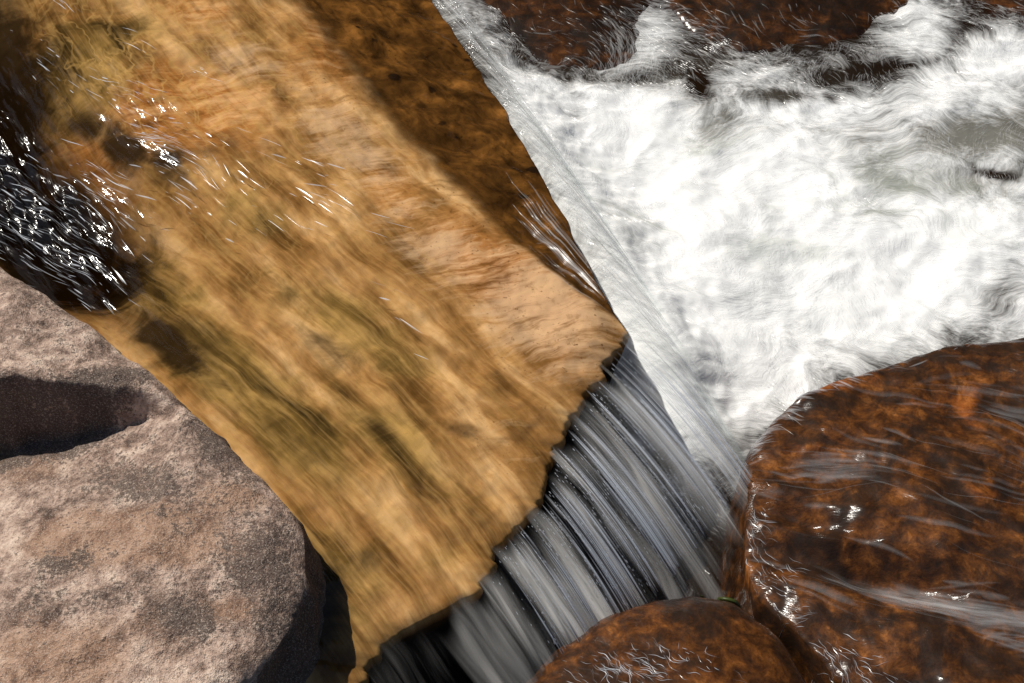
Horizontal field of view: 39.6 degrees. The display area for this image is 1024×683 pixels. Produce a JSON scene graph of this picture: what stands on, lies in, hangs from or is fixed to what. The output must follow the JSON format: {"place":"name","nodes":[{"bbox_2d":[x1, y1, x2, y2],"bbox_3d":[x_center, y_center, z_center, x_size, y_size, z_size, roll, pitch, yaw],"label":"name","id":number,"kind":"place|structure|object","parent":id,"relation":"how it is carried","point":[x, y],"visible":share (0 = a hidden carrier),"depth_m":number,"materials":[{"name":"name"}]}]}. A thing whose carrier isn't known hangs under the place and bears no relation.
{"place":"outdoors","nodes":[
{"label":"outdoors","id":0,"kind":"place"},
{"bbox_2d":[432,0,1023,682],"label":"pool water","id":1,"kind":"structure","parent":0,"point":[896,140],"depth_m":4.85,"materials":[{"name":"white liquid"}]},
{"bbox_2d":[567,509,891,682],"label":"froth","id":2,"kind":"object","parent":1,"relation":"on","point":[707,659],"visible":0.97,"depth_m":3.46,"materials":[{"name":"white liquid"}]},
{"bbox_2d":[508,8,1023,441],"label":"spray","id":3,"kind":"object","parent":1,"relation":"on","point":[768,240],"visible":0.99,"depth_m":4.82,"materials":[{"name":"white liquid"}]},
{"bbox_2d":[981,0,1023,15],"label":"rock","id":4,"kind":"object","parent":1,"relation":"in","point":[1016,6],"visible":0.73,"depth_m":5.76,"materials":[{"name":"brown stone"}]},
{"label":"stream bed","id":5,"kind":"structure","parent":0,"visible":0},
{"bbox_2d":[0,267,325,682],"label":"boulder","id":6,"kind":"object","parent":5,"relation":"on","point":[152,529],"visible":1,"depth_m":3.22,"materials":[{"name":"stone"}]},
{"bbox_2d":[0,0,628,682],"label":"rock slab","id":7,"kind":"object","parent":5,"relation":"on","point":[420,432],"visible":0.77,"depth_m":4.06,"materials":[{"name":"brown stone"}]},
{"bbox_2d":[0,9,548,264],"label":"stream water","id":8,"kind":"structure","parent":7,"relation":"on","point":[46,181],"depth_m":4.15,"materials":[{"name":"liquid"}]},
{"bbox_2d":[1,4,423,357],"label":"water glints","id":9,"kind":"object","parent":8,"relation":"on","point":[139,195],"visible":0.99,"depth_m":4.19,"materials":[{"name":"white liquid"}]},
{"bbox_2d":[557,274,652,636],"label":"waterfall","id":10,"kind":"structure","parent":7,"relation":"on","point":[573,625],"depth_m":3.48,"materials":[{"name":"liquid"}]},
{"bbox_2d":[493,339,746,642],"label":"water drops","id":11,"kind":"object","parent":10,"relation":"on","point":[607,518],"visible":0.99,"depth_m":3.60,"materials":[{"name":"white liquid"}]},
{"bbox_2d":[484,0,650,70],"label":"rock","id":12,"kind":"object","parent":5,"relation":"on","point":[600,35],"visible":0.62,"depth_m":5.62,"materials":[{"name":"brown stone"}]},
{"bbox_2d":[526,596,805,682],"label":"boulder","id":13,"kind":"object","parent":5,"relation":"on","point":[732,642],"visible":1,"depth_m":3.38,"materials":[{"name":"brown stone"}]},
{"bbox_2d":[699,595,741,608],"bbox_3d":[0.534,0.673,3.571,0.136,0.104,0.010,11,49,10],"label":"grass blade","id":14,"kind":"object","parent":13,"relation":"on","point":[731,600],"depth_m":3.54,"materials":[{"name":"green plant"}]},
{"bbox_2d":[669,0,908,52],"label":"rock","id":15,"kind":"object","parent":5,"relation":"on","point":[751,26],"visible":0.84,"depth_m":5.67,"materials":[{"name":"brown stone"}]},
{"bbox_2d":[720,337,1023,682],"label":"boulder","id":16,"kind":"object","parent":5,"relation":"on","point":[888,501],"visible":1,"depth_m":3.76,"materials":[{"name":"brown stone"}]}
]}

